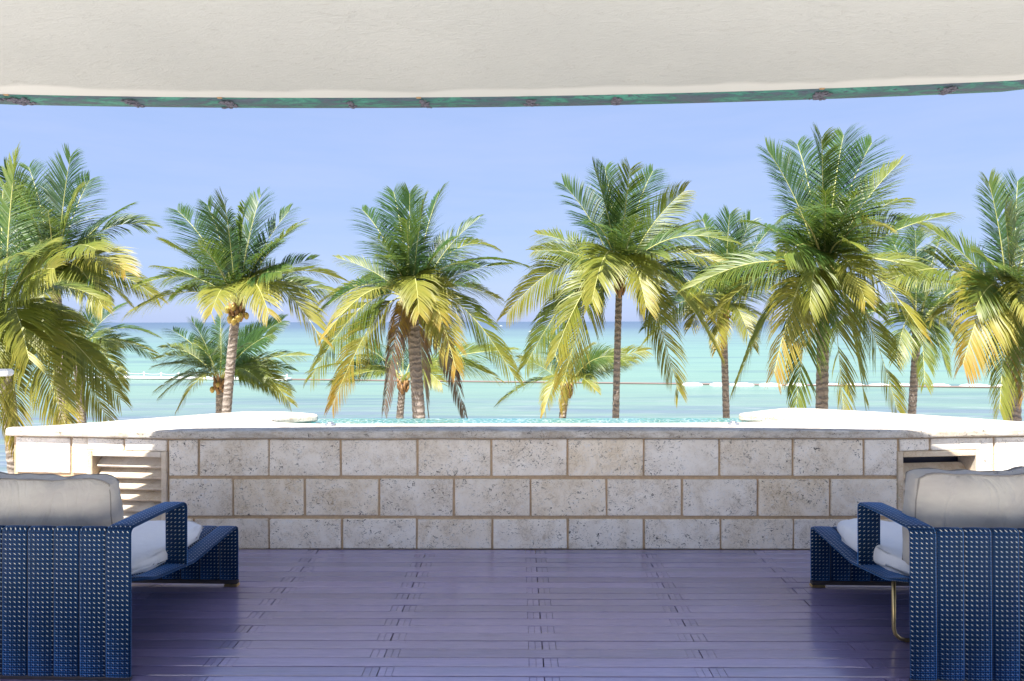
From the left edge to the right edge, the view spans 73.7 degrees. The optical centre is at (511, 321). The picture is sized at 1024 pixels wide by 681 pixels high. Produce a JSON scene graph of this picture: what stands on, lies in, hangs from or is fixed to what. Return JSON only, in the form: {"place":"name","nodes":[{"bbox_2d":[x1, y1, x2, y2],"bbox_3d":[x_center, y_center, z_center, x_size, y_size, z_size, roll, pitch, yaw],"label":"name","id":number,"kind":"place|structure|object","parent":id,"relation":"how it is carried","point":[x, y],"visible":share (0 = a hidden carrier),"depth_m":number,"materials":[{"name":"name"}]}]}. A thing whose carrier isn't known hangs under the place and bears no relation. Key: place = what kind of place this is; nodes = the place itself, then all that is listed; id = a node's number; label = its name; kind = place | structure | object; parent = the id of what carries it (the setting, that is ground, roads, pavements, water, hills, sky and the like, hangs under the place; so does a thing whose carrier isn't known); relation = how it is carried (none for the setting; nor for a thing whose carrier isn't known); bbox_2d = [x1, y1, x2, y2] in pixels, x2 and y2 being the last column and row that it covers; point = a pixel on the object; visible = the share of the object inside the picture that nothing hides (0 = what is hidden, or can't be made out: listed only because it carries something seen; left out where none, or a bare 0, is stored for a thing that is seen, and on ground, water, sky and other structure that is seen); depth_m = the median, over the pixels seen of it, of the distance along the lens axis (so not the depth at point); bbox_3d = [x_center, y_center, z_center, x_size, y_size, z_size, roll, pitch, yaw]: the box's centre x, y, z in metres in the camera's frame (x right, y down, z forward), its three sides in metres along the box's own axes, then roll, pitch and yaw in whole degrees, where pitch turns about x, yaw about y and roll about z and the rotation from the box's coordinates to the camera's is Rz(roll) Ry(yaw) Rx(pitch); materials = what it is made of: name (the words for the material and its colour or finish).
{"place":"outdoors","nodes":[
{"label":"outdoors","id":0,"kind":"place"},
{"bbox_2d":[324,422,335,426],"bbox_3d":[-1.168,0.656,4.387,0.074,0.026,0.074,0,0,1],"label":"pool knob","id":1,"kind":"object","parent":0,"point":[328,424],"visible":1,"depth_m":4.37,"materials":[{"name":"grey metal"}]},
{"bbox_2d":[0,321,1023,472],"bbox_3d":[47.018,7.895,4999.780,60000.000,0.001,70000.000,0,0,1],"label":"sea","id":2,"kind":"structure","parent":0,"point":[364,400],"depth_m":84.51,"materials":[{"name":"liquid"}]},
{"bbox_2d":[88,371,291,379],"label":"pier","id":3,"kind":"structure","parent":2,"relation":"in","point":[157,377],"depth_m":95.73,"materials":[{"name":"white paint"}]},
{"bbox_2d":[291,379,1000,387],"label":"floating boom","id":4,"kind":"object","parent":2,"relation":"on","point":[675,383],"visible":0.57,"depth_m":86.68,"materials":[{"name":"rubber"}]},
{"bbox_2d":[682,382,702,385],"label":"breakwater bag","id":5,"kind":"object","parent":2,"relation":"in","point":[693,384],"visible":0.79,"depth_m":85.00,"materials":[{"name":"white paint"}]},
{"bbox_2d":[710,382,721,385],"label":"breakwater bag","id":6,"kind":"object","parent":2,"relation":"in","point":[716,384],"visible":0.69,"depth_m":84.78,"materials":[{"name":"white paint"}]},
{"bbox_2d":[730,383,753,385],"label":"breakwater bag","id":7,"kind":"object","parent":2,"relation":"in","point":[742,384],"visible":0.84,"depth_m":84.51,"materials":[{"name":"white paint"}]},
{"bbox_2d":[759,383,781,385],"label":"breakwater bag","id":8,"kind":"object","parent":2,"relation":"in","point":[769,384],"visible":0.75,"depth_m":84.27,"materials":[{"name":"white paint"}]},
{"bbox_2d":[933,384,949,385],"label":"breakwater bag","id":9,"kind":"object","parent":2,"relation":"in","point":[940,385],"visible":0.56,"depth_m":82.71,"materials":[{"name":"white paint"}]},
{"bbox_2d":[959,384,989,385],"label":"breakwater bag","id":10,"kind":"object","parent":2,"relation":"in","point":[974,385],"visible":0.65,"depth_m":82.43,"materials":[{"name":"white paint"}]},
{"bbox_2d":[0,89,1023,322],"label":"sky","id":11,"kind":"structure","parent":0,"point":[504,165],"materials":[{"name":"blue"}]},
{"bbox_2d":[5,408,1023,549],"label":"pool wall","id":12,"kind":"structure","parent":0,"point":[782,479],"depth_m":4.21,"materials":[{"name":"beige stone"}]},
{"bbox_2d":[315,418,741,423],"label":"pool water","id":13,"kind":"structure","parent":12,"relation":"in","point":[466,421],"depth_m":5.06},
{"bbox_2d":[727,421,738,425],"bbox_3d":[1.422,0.650,4.386,0.074,0.026,0.074,0,0,1],"label":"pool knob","id":14,"kind":"object","parent":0,"point":[733,423],"visible":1,"depth_m":4.36,"materials":[{"name":"white metal"}]},
{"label":"beach","id":15,"kind":"structure","parent":0,"visible":0},
{"bbox_2d":[0,140,132,473],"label":"coconut palm","id":16,"kind":"object","parent":15,"relation":"on","point":[36,326],"visible":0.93,"depth_m":10.74,"materials":[{"name":"green plant"}]},
{"bbox_2d":[0,143,169,423],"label":"coconut palm","id":17,"kind":"object","parent":15,"relation":"on","point":[93,268],"visible":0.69,"depth_m":18.57,"materials":[{"name":"green plant"}]},
{"bbox_2d":[34,302,162,423],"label":"coconut palm","id":18,"kind":"object","parent":15,"relation":"on","point":[105,343],"visible":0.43,"depth_m":22.88,"materials":[{"name":"green plant"}]},
{"bbox_2d":[151,310,312,413],"bbox_3d":[-9.142,3.501,21.864,5.613,8.040,3.924,0,0,1],"label":"coconut palm","id":19,"kind":"object","parent":15,"relation":"on","point":[253,369],"visible":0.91,"depth_m":21.84,"materials":[{"name":"green plant"}]},
{"bbox_2d":[121,185,347,412],"bbox_3d":[-6.830,1.942,16.853,5.813,11.154,5.222,0,0,1],"label":"coconut palm","id":20,"kind":"object","parent":15,"relation":"on","point":[230,287],"visible":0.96,"depth_m":16.73,"materials":[{"name":"green plant"}]},
{"bbox_2d":[303,330,520,418],"bbox_3d":[-3.286,3.793,21.760,6.464,7.437,4.374,0,0,27],"label":"coconut palm","id":21,"kind":"object","parent":15,"relation":"on","point":[403,382],"visible":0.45,"depth_m":21.86,"materials":[{"name":"green plant"}]},
{"bbox_2d":[303,182,531,418],"bbox_3d":[-2.280,1.980,15.291,5.617,11.058,4.821,0,0,1],"label":"coconut palm","id":22,"kind":"object","parent":15,"relation":"on","point":[422,305],"visible":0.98,"depth_m":15.25,"materials":[{"name":"green plant"}]},
{"bbox_2d":[493,325,652,417],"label":"coconut palm","id":23,"kind":"object","parent":15,"relation":"on","point":[602,363],"visible":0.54,"depth_m":21.59,"materials":[{"name":"green plant"}]},
{"bbox_2d":[495,157,748,417],"bbox_3d":[2.579,1.676,15.636,5.492,11.638,5.133,0,0,-25],"label":"coconut palm","id":24,"kind":"object","parent":15,"relation":"on","point":[586,284],"visible":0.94,"depth_m":15.04,"materials":[{"name":"green plant"}]},
{"bbox_2d":[638,204,791,417],"bbox_3d":[5.262,2.101,18.747,4.390,10.778,5.103,0,0,41],"label":"coconut palm","id":25,"kind":"object","parent":15,"relation":"on","point":[709,303],"visible":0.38,"depth_m":18.32,"materials":[{"name":"green plant"}]},
{"bbox_2d":[677,121,964,413],"bbox_3d":[6.346,1.595,13.671,6.179,11.784,4.596,0,0,-28],"label":"coconut palm","id":26,"kind":"object","parent":15,"relation":"on","point":[826,240],"visible":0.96,"depth_m":12.83,"materials":[{"name":"green plant"}]},
{"bbox_2d":[832,225,1015,413],"bbox_3d":[11.715,2.330,18.468,6.338,10.294,3.935,0,0,-9],"label":"coconut palm","id":27,"kind":"object","parent":15,"relation":"on","point":[914,342],"visible":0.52,"depth_m":17.70,"materials":[{"name":"green plant"}]},
{"bbox_2d":[874,166,1023,421],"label":"coconut palm","id":28,"kind":"object","parent":15,"relation":"on","point":[993,305],"visible":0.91,"depth_m":11.44,"materials":[{"name":"green plant"}]},
{"bbox_3d":[-0.002,4.853,-1.345,10.400,5.695,11.110,0,0,1],"label":"terrace building","id":29,"kind":"object","parent":15,"relation":"on","visible":0},
{"bbox_2d":[0,549,909,680],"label":"deck","id":30,"kind":"structure","parent":29,"relation":"on","point":[509,615],"depth_m":3.20,"materials":[{"name":"purple wood"}]},
{"bbox_2d":[0,502,239,680],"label":"lounge chair","id":31,"kind":"object","parent":30,"relation":"on","point":[65,602],"visible":0.88,"depth_m":2.68,"materials":[{"name":"blue wicker"}]},
{"bbox_2d":[131,520,203,573],"bbox_3d":[-1.925,1.055,3.198,0.734,0.097,0.860,0,-1,1],"label":"seat cushion","id":32,"kind":"object","parent":31,"relation":"on","point":[148,549],"visible":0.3,"depth_m":3.18,"materials":[{"name":"white fabric"}]},
{"bbox_2d":[0,472,123,525],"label":"back cushion","id":33,"kind":"object","parent":32,"relation":"on","point":[30,499],"visible":0.53,"depth_m":2.78,"materials":[{"name":"beige fabric"}]},
{"bbox_2d":[809,502,1023,680],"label":"lounge chair","id":34,"kind":"object","parent":30,"relation":"on","point":[966,584],"visible":0.95,"depth_m":2.63,"materials":[{"name":"blue wicker"}]},
{"bbox_2d":[837,518,909,575],"bbox_3d":[1.984,1.047,3.162,0.735,0.097,0.867,0,-1,1],"label":"seat cushion","id":35,"kind":"object","parent":34,"relation":"on","point":[887,554],"visible":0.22,"depth_m":3.12,"materials":[{"name":"white fabric"}]},
{"bbox_2d":[902,466,1023,564],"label":"back cushion","id":36,"kind":"object","parent":35,"relation":"on","point":[935,497],"visible":0.53,"depth_m":2.75,"materials":[{"name":"beige fabric"}]},
{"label":"patio","id":37,"kind":"structure","parent":29,"relation":"on","visible":0},
{"bbox_2d":[0,369,13,375],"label":"handrail","id":38,"kind":"object","parent":37,"relation":"on","point":[6,372],"visible":1,"depth_m":3.08,"materials":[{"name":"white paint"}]},
{"bbox_2d":[0,0,1023,97],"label":"canopy roof","id":39,"kind":"structure","parent":37,"relation":"on","point":[318,48],"depth_m":2.63,"materials":[{"name":"fabric"}]},
{"bbox_2d":[0,80,1023,108],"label":"trim","id":40,"kind":"structure","parent":39,"relation":"on","point":[819,94],"depth_m":3.23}
]}

